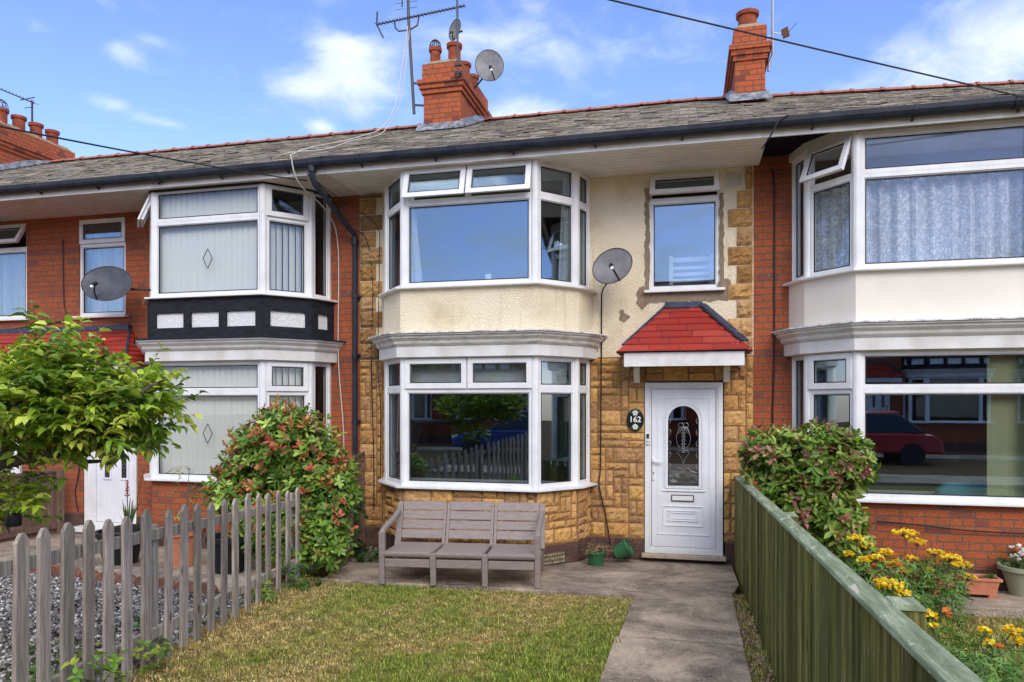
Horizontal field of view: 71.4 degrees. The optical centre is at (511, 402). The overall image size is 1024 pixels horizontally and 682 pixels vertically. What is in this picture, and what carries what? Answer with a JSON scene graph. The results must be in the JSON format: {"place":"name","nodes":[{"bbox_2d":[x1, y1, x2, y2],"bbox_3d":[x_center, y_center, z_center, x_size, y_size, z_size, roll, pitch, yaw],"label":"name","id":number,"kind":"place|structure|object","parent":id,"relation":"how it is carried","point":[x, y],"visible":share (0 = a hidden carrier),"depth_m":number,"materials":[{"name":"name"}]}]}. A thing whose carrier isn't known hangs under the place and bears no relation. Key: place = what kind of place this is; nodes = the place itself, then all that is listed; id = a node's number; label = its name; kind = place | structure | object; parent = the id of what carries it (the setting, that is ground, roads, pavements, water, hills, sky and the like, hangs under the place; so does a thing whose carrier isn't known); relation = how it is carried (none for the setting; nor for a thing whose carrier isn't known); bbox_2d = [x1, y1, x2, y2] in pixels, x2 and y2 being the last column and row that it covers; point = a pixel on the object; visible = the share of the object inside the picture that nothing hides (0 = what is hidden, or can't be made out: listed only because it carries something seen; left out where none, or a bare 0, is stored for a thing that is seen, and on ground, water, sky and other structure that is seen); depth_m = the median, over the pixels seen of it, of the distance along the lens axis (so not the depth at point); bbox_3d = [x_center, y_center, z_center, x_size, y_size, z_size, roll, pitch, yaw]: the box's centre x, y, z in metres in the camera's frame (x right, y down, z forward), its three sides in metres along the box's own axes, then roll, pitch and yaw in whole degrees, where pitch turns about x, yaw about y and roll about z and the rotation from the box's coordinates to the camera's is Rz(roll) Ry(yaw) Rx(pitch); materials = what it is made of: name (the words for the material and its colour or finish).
{"place":"outdoors","nodes":[
{"label":"outdoors","id":0,"kind":"place"},
{"bbox_2d":[0,572,281,681],"bbox_3d":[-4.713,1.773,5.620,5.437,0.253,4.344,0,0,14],"label":"gravel","id":1,"kind":"structure","parent":0,"point":[5,608],"depth_m":6.00,"materials":[{"name":"grey gravel"}]},
{"bbox_2d":[51,564,59,575],"bbox_3d":[-4.906,1.832,7.664,0.260,0.175,0.050,0,6,26],"label":"edging tile","id":2,"kind":"object","parent":1,"relation":"on","point":[55,569],"visible":0.19,"depth_m":7.62,"materials":[{"name":"ceramic"}]},
{"bbox_2d":[0,300,207,534],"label":"tree","id":3,"kind":"object","parent":1,"relation":"on","point":[77,412],"visible":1,"depth_m":4.04,"materials":[{"name":"green plant"}]},
{"bbox_2d":[5,507,22,526],"bbox_3d":[-2.925,0.628,4.188,0.084,0.200,0.083,0,0,14],"label":"hanging lantern","id":4,"kind":"object","parent":3,"relation":"hanging from","point":[14,519],"visible":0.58,"depth_m":4.16,"materials":[{"name":"black"}]},
{"bbox_2d":[114,612,163,639],"bbox_3d":[-2.908,1.773,5.561,0.465,0.211,0.493,0,0,-12],"label":"weed","id":5,"kind":"object","parent":1,"relation":"on","point":[137,624],"visible":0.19,"depth_m":5.57,"materials":[{"name":"green plant"}]},
{"bbox_2d":[158,577,175,588],"bbox_3d":[-3.433,1.825,7.067,0.260,0.175,0.050,0,-2,26],"label":"edging tile","id":6,"kind":"object","parent":1,"relation":"on","point":[160,582],"visible":0.31,"depth_m":7.06,"materials":[{"name":"ceramic"}]},
{"bbox_2d":[174,580,192,592],"bbox_3d":[-3.189,1.827,6.966,0.260,0.175,0.050,0,-11,24],"label":"edging tile","id":7,"kind":"object","parent":1,"relation":"on","point":[176,587],"visible":0.3,"depth_m":6.94,"materials":[{"name":"ceramic"}]},
{"bbox_2d":[202,582,218,594],"bbox_3d":[-2.943,1.820,6.870,0.260,0.175,0.050,0,0,23],"label":"edging tile","id":8,"kind":"object","parent":1,"relation":"on","point":[204,587],"visible":0.23,"depth_m":6.84,"materials":[{"name":"ceramic"}]},
{"bbox_2d":[0,532,326,593],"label":"patio","id":9,"kind":"structure","parent":0,"point":[6,549],"depth_m":8.29,"materials":[{"name":"concrete"}]},
{"bbox_2d":[95,526,139,565],"bbox_3d":[-4.559,1.681,8.309,0.560,0.380,0.560,0,0,14],"label":"plant pot","id":10,"kind":"object","parent":9,"relation":"on","point":[117,552],"visible":0.37,"depth_m":8.24,"materials":[{"name":"black plastic"}]},
{"bbox_2d":[121,480,140,520],"bbox_3d":[-4.469,1.225,8.303,0.246,0.644,0.198,0,0,39],"label":"gladiolus","id":11,"kind":"object","parent":10,"relation":"on","point":[126,512],"visible":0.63,"depth_m":8.29,"materials":[{"name":"green plant"}]},
{"bbox_2d":[173,528,205,566],"bbox_3d":[-3.787,1.666,8.225,0.470,0.420,0.470,0,0,14],"label":"plant pot","id":12,"kind":"object","parent":9,"relation":"on","point":[176,550],"visible":0.16,"depth_m":8.07,"materials":[{"name":"ceramic"}]},
{"bbox_2d":[163,466,202,538],"bbox_3d":[-3.789,1.144,8.224,0.418,0.846,0.415,0,0,14],"label":"bamboo","id":13,"kind":"object","parent":12,"relation":"on","point":[190,487],"visible":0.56,"depth_m":8.25,"materials":[{"name":"green plant"}]},
{"bbox_2d":[205,532,252,573],"bbox_3d":[-3.115,1.666,7.856,0.493,0.400,0.493,0,0,14],"label":"plant pot","id":14,"kind":"object","parent":9,"relation":"on","point":[218,554],"visible":0.33,"depth_m":7.70,"materials":[{"name":"black plastic"}]},
{"bbox_2d":[32,571,633,681],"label":"lawn","id":15,"kind":"structure","parent":0,"point":[357,638],"depth_m":5.35,"materials":[{"name":"green plant"}]},
{"bbox_2d":[2,637,81,681],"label":"bramble","id":16,"kind":"object","parent":15,"relation":"on","point":[32,669],"visible":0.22,"depth_m":4.42,"materials":[{"name":"green plant"}]},
{"bbox_2d":[29,650,132,681],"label":"bramble","id":17,"kind":"object","parent":15,"relation":"on","point":[112,667],"visible":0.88,"depth_m":3.90,"materials":[{"name":"green plant"}]},
{"bbox_2d":[95,627,173,681],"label":"bramble","id":18,"kind":"object","parent":15,"relation":"on","point":[161,651],"visible":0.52,"depth_m":4.62,"materials":[{"name":"green plant"}]},
{"bbox_2d":[251,574,278,603],"bbox_3d":[-2.299,1.753,6.630,0.280,0.290,0.278,0,0,-20],"label":"weed","id":19,"kind":"object","parent":15,"relation":"on","point":[268,595],"visible":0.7,"depth_m":6.57,"materials":[{"name":"green plant"}]},
{"bbox_2d":[281,559,323,591],"bbox_3d":[-2.155,1.769,7.239,0.459,0.375,0.471,0,0,-11],"label":"weed","id":20,"kind":"object","parent":15,"relation":"on","point":[296,567],"visible":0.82,"depth_m":7.16,"materials":[{"name":"green plant"}]},
{"bbox_2d":[0,0,1023,157],"label":"sky","id":21,"kind":"structure","parent":0,"point":[131,75],"materials":[{"name":"blue"}]},
{"bbox_2d":[275,566,775,681],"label":"ground","id":22,"kind":"structure","parent":0,"point":[322,572],"depth_m":8.10,"materials":[{"name":"soil"}]},
{"bbox_2d":[0,469,63,541],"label":"panel fence","id":23,"kind":"object","parent":22,"relation":"on","point":[28,527],"visible":0.42,"depth_m":10.37,"materials":[{"name":"brown wood"}]},
{"bbox_2d":[0,99,201,474],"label":"terraced house","id":24,"kind":"structure","parent":22,"relation":"on","point":[24,156],"depth_m":11.93,"materials":[{"name":"brick"}]},
{"bbox_2d":[0,443,21,474],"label":"door","id":25,"kind":"structure","parent":24,"relation":"in","point":[16,470],"depth_m":11.13,"materials":[{"name":"plastic"}]},
{"bbox_2d":[0,254,24,314],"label":"curtain","id":26,"kind":"object","parent":24,"relation":"hanging from","point":[12,281],"visible":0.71,"depth_m":11.32,"materials":[{"name":"white fabric"}]},
{"bbox_2d":[0,223,29,320],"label":"narrow window","id":27,"kind":"structure","parent":24,"relation":"in","point":[22,228],"depth_m":11.12,"materials":[{"name":"plastic"}]},
{"bbox_2d":[0,88,37,131],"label":"television aerial","id":28,"kind":"object","parent":24,"relation":"attached to","point":[31,101],"visible":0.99,"depth_m":14.99,"materials":[{"name":"grey metal"}]},
{"bbox_2d":[11,240,67,328],"bbox_3d":[-7.333,-1.808,11.020,1.151,1.358,0.015,0,0,14],"label":"cable","id":29,"kind":"object","parent":24,"relation":"attached to","point":[63,283],"visible":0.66,"depth_m":10.90,"materials":[{"name":"black rubber"}]},
{"bbox_2d":[0,487,299,681],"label":"picket fence","id":30,"kind":"object","parent":22,"relation":"on","point":[20,564],"visible":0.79,"depth_m":4.52,"materials":[{"name":"grey wood"}]},
{"bbox_2d":[0,123,420,548],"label":"terraced house","id":31,"kind":"structure","parent":22,"relation":"on","point":[264,328],"depth_m":9.77,"materials":[{"name":"brick"}]},
{"bbox_2d":[72,217,128,318],"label":"narrow window","id":32,"kind":"structure","parent":31,"relation":"in","point":[108,242],"depth_m":10.78,"materials":[{"name":"plastic"}]},
{"bbox_2d":[74,386,136,531],"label":"door","id":33,"kind":"structure","parent":31,"relation":"in","point":[103,490],"depth_m":10.73,"materials":[{"name":"plastic"}]},
{"bbox_2d":[92,247,123,311],"bbox_3d":[-6.163,-1.857,10.899,0.640,1.040,0.047,0,0,14],"label":"curtain","id":34,"kind":"object","parent":31,"relation":"hanging from","point":[101,257],"visible":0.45,"depth_m":10.90,"materials":[{"name":"white fabric"}]},
{"bbox_2d":[81,266,150,300],"bbox_3d":[-5.617,-1.663,10.033,1.064,0.572,0.358,15,-22,12],"label":"satellite dish","id":35,"kind":"object","parent":31,"relation":"attached to","point":[106,283],"visible":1,"depth_m":10.13,"materials":[{"name":"grey metal"}]},
{"bbox_2d":[0,125,307,181],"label":"overhead wire","id":36,"kind":"object","parent":31,"relation":"attached to","point":[5,127],"visible":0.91,"depth_m":6.21,"materials":[{"name":"black rubber"}]},
{"bbox_2d":[161,188,256,292],"bbox_3d":[-3.978,-2.131,9.496,1.617,1.332,0.036,0,0,14],"label":"vertical blind","id":37,"kind":"object","parent":31,"relation":"attached to","point":[231,248],"visible":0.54,"depth_m":9.51,"materials":[{"name":"white fabric"}]},
{"bbox_2d":[161,366,256,473],"bbox_3d":[-3.978,0.234,9.496,1.617,1.462,0.036,0,0,14],"label":"vertical blind","id":38,"kind":"object","parent":31,"relation":"attached to","point":[196,453],"visible":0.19,"depth_m":9.51,"materials":[{"name":"white fabric"}]},
{"bbox_2d":[143,361,330,481],"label":"bay window","id":39,"kind":"structure","parent":31,"relation":"in","point":[265,389],"depth_m":9.42,"materials":[{"name":"plastic"}]},
{"bbox_2d":[137,184,337,305],"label":"bay window","id":40,"kind":"structure","parent":31,"relation":"in","point":[265,214],"depth_m":9.48,"materials":[{"name":"plastic"}]},
{"bbox_2d":[270,224,302,291],"bbox_3d":[-3.006,-1.901,9.473,0.589,0.872,0.048,0,0,-35],"label":"vertical blind","id":41,"kind":"object","parent":31,"relation":"attached to","point":[285,258],"visible":0.66,"depth_m":9.46,"materials":[{"name":"white fabric"}]},
{"bbox_2d":[270,368,302,412],"bbox_3d":[-3.006,0.234,9.473,0.589,1.462,0.048,0,0,-35],"label":"vertical blind","id":42,"kind":"object","parent":31,"relation":"attached to","point":[291,379],"depth_m":9.49,"materials":[{"name":"white fabric"}]},
{"bbox_2d":[290,26,407,450],"bbox_3d":[-2.342,-2.362,10.480,0.422,8.051,3.471,0,0,14],"label":"cable","id":43,"kind":"object","parent":31,"relation":"attached to","point":[335,227],"visible":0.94,"depth_m":9.79,"materials":[{"name":"beige plastic"}]},
{"bbox_2d":[199,394,364,577],"bbox_3d":[-2.551,0.934,8.086,1.912,2.072,1.243,0,0,14],"label":"bush","id":44,"kind":"object","parent":22,"relation":"on","point":[284,451],"visible":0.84,"depth_m":7.80,"materials":[{"name":"green plant"}]},
{"bbox_2d":[308,8,772,571],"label":"terraced house","id":45,"kind":"structure","parent":22,"relation":"on","point":[654,186],"depth_m":8.83,"materials":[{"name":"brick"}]},
{"bbox_2d":[307,173,373,509],"bbox_3d":[-2.317,-0.690,9.350,0.300,4.306,1.068,0,0,40],"label":"cable","id":46,"kind":"object","parent":45,"relation":"attached to","point":[371,349],"visible":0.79,"depth_m":9.67,"materials":[{"name":"black plastic"}]},
{"bbox_2d":[317,181,380,478],"bbox_3d":[-2.162,-0.869,9.326,1.005,3.864,0.113,0,0,-45],"label":"drainpipe","id":47,"kind":"object","parent":45,"relation":"attached to","point":[378,324],"visible":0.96,"depth_m":9.64,"materials":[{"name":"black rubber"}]},
{"bbox_2d":[409,177,422,281],"bbox_3d":[-1.201,-2.112,8.836,0.220,1.350,0.042,0,0,9],"label":"curtain","id":48,"kind":"object","parent":45,"relation":"hanging from","point":[416,272],"visible":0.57,"depth_m":8.84,"materials":[{"name":"white fabric"}]},
{"bbox_2d":[375,0,464,113],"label":"television aerial","id":49,"kind":"object","parent":45,"relation":"attached to","point":[408,17],"visible":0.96,"depth_m":12.13,"materials":[{"name":"grey metal"}]},
{"bbox_2d":[272,30,409,159],"bbox_3d":[-2.361,-4.674,10.478,0.432,3.326,3.520,0,0,14],"label":"cable","id":50,"kind":"object","parent":49,"relation":"hanging from","point":[360,138],"visible":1,"depth_m":10.63,"materials":[{"name":"beige plastic"}]},
{"bbox_2d":[449,19,462,40],"bbox_3d":[-0.993,-6.457,12.363,0.279,0.380,0.190,0,0,13],"label":"satellite dish","id":51,"kind":"object","parent":45,"relation":"attached to","point":[452,33],"visible":0.72,"depth_m":12.39,"materials":[{"name":"grey metal"}]},
{"bbox_2d":[455,0,461,76],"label":"television aerial","id":52,"kind":"object","parent":45,"relation":"attached to","point":[458,72],"visible":1,"depth_m":11.70,"materials":[{"name":"grey metal"}]},
{"bbox_2d":[412,364,524,381],"bbox_3d":[-0.500,-0.327,8.670,1.560,0.340,0.005,0,0,14],"label":"roller blind","id":53,"kind":"object","parent":45,"relation":"attached to","point":[482,373],"depth_m":8.65,"materials":[{"name":"white fabric"}]},
{"bbox_2d":[378,356,597,492],"bbox_3d":[-0.447,0.256,8.907,2.938,1.585,0.940,0,0,14],"label":"bay window","id":54,"kind":"structure","parent":45,"relation":"in","point":[533,386],"depth_m":8.66,"materials":[{"name":"plastic"}]},
{"bbox_2d":[378,159,597,300],"bbox_3d":[-0.452,-2.104,8.888,2.938,1.465,0.978,0,0,14],"label":"bay window","id":55,"kind":"structure","parent":45,"relation":"in","point":[533,168],"depth_m":8.62,"materials":[{"name":"plastic"}]},
{"bbox_2d":[474,49,503,89],"bbox_3d":[-0.474,-5.745,12.215,0.636,0.600,0.271,0,0,33],"label":"satellite dish","id":56,"kind":"object","parent":45,"relation":"attached to","point":[489,64],"visible":1,"depth_m":12.21,"materials":[{"name":"grey metal"}]},
{"bbox_2d":[542,362,566,383],"bbox_3d":[0.471,-0.327,8.639,0.508,0.340,0.005,0,0,-35],"label":"roller blind","id":57,"kind":"object","parent":45,"relation":"attached to","point":[554,373],"visible":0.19,"depth_m":8.67,"materials":[{"name":"white fabric"}]},
{"bbox_2d":[558,177,568,280],"bbox_3d":[0.645,-2.087,8.683,0.212,1.300,0.036,0,0,-36],"label":"curtain","id":58,"kind":"object","parent":45,"relation":"hanging from","point":[563,272],"visible":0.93,"depth_m":8.69,"materials":[{"name":"white fabric"}]},
{"bbox_2d":[598,284,610,546],"bbox_3d":[1.176,0.170,8.874,0.132,3.270,0.224,0,0,-24],"label":"cable","id":59,"kind":"object","parent":45,"relation":"attached to","point":[601,419],"visible":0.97,"depth_m":8.92,"materials":[{"name":"plastic"}]},
{"bbox_2d":[592,248,632,283],"bbox_3d":[1.154,-1.622,8.575,0.369,0.444,0.683,0,0,-21],"label":"satellite dish","id":60,"kind":"object","parent":45,"relation":"attached to","point":[612,265],"visible":1,"depth_m":8.50,"materials":[{"name":"grey metal"}]},
{"bbox_2d":[642,382,725,561],"bbox_3d":[2.101,0.835,8.741,1.000,2.153,0.180,0,0,14],"label":"door","id":61,"kind":"structure","parent":45,"relation":"in","point":[682,522],"depth_m":8.74,"materials":[{"name":"plastic"}]},
{"bbox_2d":[644,171,724,292],"bbox_3d":[2.106,-2.076,8.721,0.960,1.449,0.216,0,0,14],"label":"narrow window","id":62,"kind":"structure","parent":45,"relation":"in","point":[653,203],"depth_m":8.72,"materials":[{"name":"plastic"}]},
{"bbox_2d":[669,254,712,284],"bbox_3d":[2.292,-1.457,9.127,0.550,0.840,0.040,0,0,14],"label":"headboard","id":63,"kind":"object","parent":45,"relation":"attached to","point":[709,258],"visible":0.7,"depth_m":9.12,"materials":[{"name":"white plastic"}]},
{"bbox_2d":[767,0,795,71],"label":"television aerial","id":64,"kind":"object","parent":45,"relation":"attached to","point":[785,32],"visible":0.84,"depth_m":10.71,"materials":[{"name":"grey metal"}]},
{"bbox_2d":[731,592,776,681],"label":"grass","id":65,"kind":"structure","parent":22,"relation":"on","point":[749,629],"depth_m":5.44,"materials":[{"name":"green plant"}]},
{"bbox_2d":[734,594,774,681],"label":"gravel strip","id":66,"kind":"object","parent":22,"relation":"on","point":[756,657],"visible":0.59,"depth_m":5.20,"materials":[{"name":"gravel"}]},
{"bbox_2d":[736,416,880,575],"bbox_3d":[2.878,1.030,6.995,1.326,1.805,0.923,0,0,27],"label":"bush","id":67,"kind":"object","parent":22,"relation":"on","point":[817,482],"visible":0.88,"depth_m":6.77,"materials":[{"name":"green plant"}]},
{"bbox_2d":[734,474,983,681],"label":"board fence","id":68,"kind":"object","parent":22,"relation":"on","point":[819,612],"visible":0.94,"depth_m":3.19,"materials":[{"name":"green wood"}]},
{"bbox_2d":[740,80,1023,590],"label":"terraced house","id":69,"kind":"structure","parent":22,"relation":"on","point":[908,347],"depth_m":7.72,"materials":[{"name":"brick"}]},
{"bbox_2d":[770,169,774,433],"bbox_3d":[3.101,-0.708,8.488,0.061,4.142,0.017,0,0,14],"label":"cable","id":70,"kind":"object","parent":69,"relation":"attached to","point":[771,170],"visible":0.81,"depth_m":8.48,"materials":[{"name":"black plastic"}]},
{"bbox_2d":[608,0,1023,97],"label":"overhead wire","id":71,"kind":"object","parent":69,"relation":"attached to","point":[679,16],"visible":1,"depth_m":6.29,"materials":[{"name":"black rubber"}]},
{"bbox_2d":[827,361,835,430],"bbox_3d":[3.569,0.243,7.964,0.016,1.441,0.128,0,0,-12],"label":"vertical blind","id":72,"kind":"object","parent":69,"relation":"attached to","point":[831,399],"visible":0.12,"depth_m":7.96,"materials":[{"name":"beige fabric"}]},
{"bbox_2d":[816,184,848,270],"bbox_3d":[3.604,-1.917,7.891,0.092,0.920,0.537,0,0,-28],"label":"curtain","id":73,"kind":"object","parent":69,"relation":"hanging from","point":[840,196],"visible":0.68,"depth_m":7.93,"materials":[{"name":"white fabric"}]},
{"bbox_2d":[783,120,1023,286],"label":"bay window","id":74,"kind":"structure","parent":69,"relation":"in","point":[856,180],"depth_m":7.52,"materials":[{"name":"plastic"}]},
{"bbox_2d":[792,349,1023,506],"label":"bay window","id":75,"kind":"structure","parent":69,"relation":"in","point":[855,385],"depth_m":7.48,"materials":[{"name":"plastic"}]},
{"bbox_2d":[868,472,968,490],"bbox_3d":[5.235,1.308,9.277,1.600,0.750,0.900,0,0,14],"label":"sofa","id":76,"kind":"object","parent":69,"relation":"in","point":[917,481],"visible":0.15,"depth_m":9.44,"materials":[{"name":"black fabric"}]},
{"bbox_2d":[866,170,1023,262],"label":"curtain","id":77,"kind":"object","parent":69,"relation":"hanging from","point":[945,230],"visible":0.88,"depth_m":7.47,"materials":[{"name":"white fabric"}]},
{"bbox_2d":[877,521,1023,533],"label":"cable","id":78,"kind":"object","parent":69,"relation":"attached to","point":[950,528],"visible":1,"depth_m":7.27,"materials":[{"name":"black rubber"}]},
{"bbox_2d":[934,482,989,495],"bbox_3d":[5.018,1.373,8.043,0.720,1.020,0.900,0,0,14],"label":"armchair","id":79,"kind":"object","parent":69,"relation":"in","point":[962,488],"visible":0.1,"depth_m":7.65,"materials":[{"name":"teal fabric"}]},
{"bbox_2d":[987,356,1023,495],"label":"vertical blind","id":80,"kind":"object","parent":69,"relation":"attached to","point":[1005,445],"visible":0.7,"depth_m":7.33,"materials":[{"name":"beige fabric"}]},
{"bbox_2d":[320,546,738,601],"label":"patio","id":81,"kind":"structure","parent":0,"point":[622,578],"depth_m":7.66,"materials":[{"name":"concrete"}]},
{"bbox_2d":[333,451,364,573],"bbox_3d":[-1.974,1.313,8.721,0.040,1.300,1.855,0,0,-2],"label":"trellis","id":82,"kind":"object","parent":81,"relation":"on","point":[361,480],"visible":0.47,"depth_m":9.30,"materials":[{"name":"brown wood"}]},
{"bbox_2d":[338,497,367,555],"bbox_3d":[-2.067,1.584,8.994,0.499,0.814,0.513,0,0,14],"label":"ivy","id":83,"kind":"object","parent":82,"relation":"attached to","point":[360,507],"visible":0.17,"depth_m":8.96,"materials":[{"name":"green plant"}]},
{"bbox_2d":[348,544,390,562],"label":"ground ivy","id":84,"kind":"object","parent":81,"relation":"on","point":[361,558],"visible":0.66,"depth_m":8.68,"materials":[{"name":"green plant"}]},
{"bbox_2d":[379,501,544,588],"bbox_3d":[-0.496,1.493,7.622,1.670,0.752,0.849,0,0,6],"label":"garden bench","id":85,"kind":"object","parent":81,"relation":"on","point":[432,551],"visible":1,"depth_m":7.81,"materials":[{"name":"wood"}]},
{"bbox_2d":[585,549,606,565],"bbox_3d":[1.004,1.855,8.503,0.258,0.170,0.258,0,0,14],"label":"plant pot","id":86,"kind":"object","parent":81,"relation":"on","point":[598,559],"visible":0.88,"depth_m":8.42,"materials":[{"name":"green plastic"}]},
{"bbox_2d":[584,541,609,557],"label":"dead plant","id":87,"kind":"object","parent":86,"relation":"in","point":[592,548],"visible":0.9,"depth_m":8.46,"materials":[{"name":"beige plant"}]},
{"bbox_2d":[612,537,634,559],"bbox_3d":[1.350,1.807,8.707,0.200,0.246,0.246,-29,-6,12],"label":"plant pot","id":88,"kind":"object","parent":81,"relation":"on","point":[622,549],"visible":1,"depth_m":8.64,"materials":[{"name":"green plastic"}]},
{"bbox_2d":[599,636,751,681],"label":"path","id":89,"kind":"structure","parent":0,"point":[640,660],"depth_m":4.89,"materials":[{"name":"concrete"}]},
{"bbox_2d":[619,595,743,647],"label":"path","id":90,"kind":"structure","parent":0,"point":[700,620],"depth_m":5.97,"materials":[{"name":"concrete"}]},
{"bbox_2d":[875,587,1023,618],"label":"patio","id":91,"kind":"structure","parent":0,"point":[1005,604],"depth_m":6.55,"materials":[{"name":"concrete"}]},
{"bbox_2d":[865,566,927,590],"bbox_3d":[3.961,1.798,7.292,0.624,0.200,0.220,0,0,14],"label":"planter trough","id":92,"kind":"object","parent":91,"relation":"on","point":[896,575],"visible":0.19,"depth_m":7.23,"materials":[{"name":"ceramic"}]},
{"bbox_2d":[928,572,1002,598],"bbox_3d":[4.395,1.788,6.960,0.624,0.200,0.220,0,0,14],"label":"planter trough","id":93,"kind":"object","parent":91,"relation":"on","point":[987,588],"visible":0.52,"depth_m":6.84,"materials":[{"name":"ceramic"}]},
{"bbox_2d":[907,555,971,598],"bbox_3d":[4.204,1.717,7.051,0.579,0.453,0.550,0,0,14],"label":"trailing plant","id":94,"kind":"object","parent":93,"relation":"in","point":[941,562],"visible":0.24,"depth_m":6.98,"materials":[{"name":"green plant"}]},
{"bbox_2d":[997,561,1023,596],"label":"plant pot","id":95,"kind":"object","parent":91,"relation":"on","point":[1014,578],"visible":0.76,"depth_m":6.94,"materials":[{"name":"beige"}]},
{"bbox_2d":[996,543,1023,568],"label":"bedding plant","id":96,"kind":"object","parent":95,"relation":"on","point":[1017,562],"visible":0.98,"depth_m":7.03,"materials":[{"name":"white plant"}]},
{"bbox_2d":[926,614,1023,681],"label":"lawn","id":97,"kind":"structure","parent":0,"point":[968,628],"depth_m":5.92,"materials":[{"name":"green plant"}]},
{"bbox_2d":[836,533,913,596],"bbox_3d":[3.176,1.559,6.343,0.727,0.774,0.739,0,0,14],"label":"marigold","id":98,"kind":"object","parent":97,"relation":"on","point":[864,560],"visible":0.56,"depth_m":6.24,"materials":[{"name":"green plant"}]},
{"bbox_2d":[873,577,937,629],"bbox_3d":[3.048,1.668,5.706,0.601,0.525,0.575,0,0,14],"label":"marigold","id":99,"kind":"object","parent":97,"relation":"on","point":[884,583],"visible":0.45,"depth_m":5.65,"materials":[{"name":"yellow plant"}]},
{"bbox_2d":[871,527,942,623],"bbox_3d":[3.516,1.546,6.397,0.608,0.835,0.592,0,0,14],"label":"marigold","id":100,"kind":"object","parent":97,"relation":"on","point":[916,540],"visible":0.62,"depth_m":6.32,"materials":[{"name":"green plant"}]},
{"bbox_2d":[912,548,977,623],"bbox_3d":[3.845,1.637,6.383,0.545,0.657,0.580,0,0,14],"label":"marigold","id":101,"kind":"object","parent":97,"relation":"on","point":[963,576],"visible":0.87,"depth_m":6.30,"materials":[{"name":"green plant"}]},
{"bbox_2d":[926,607,1023,681],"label":"marigold","id":102,"kind":"object","parent":97,"relation":"on","point":[1015,672],"visible":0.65,"depth_m":4.68,"materials":[{"name":"green plant"}]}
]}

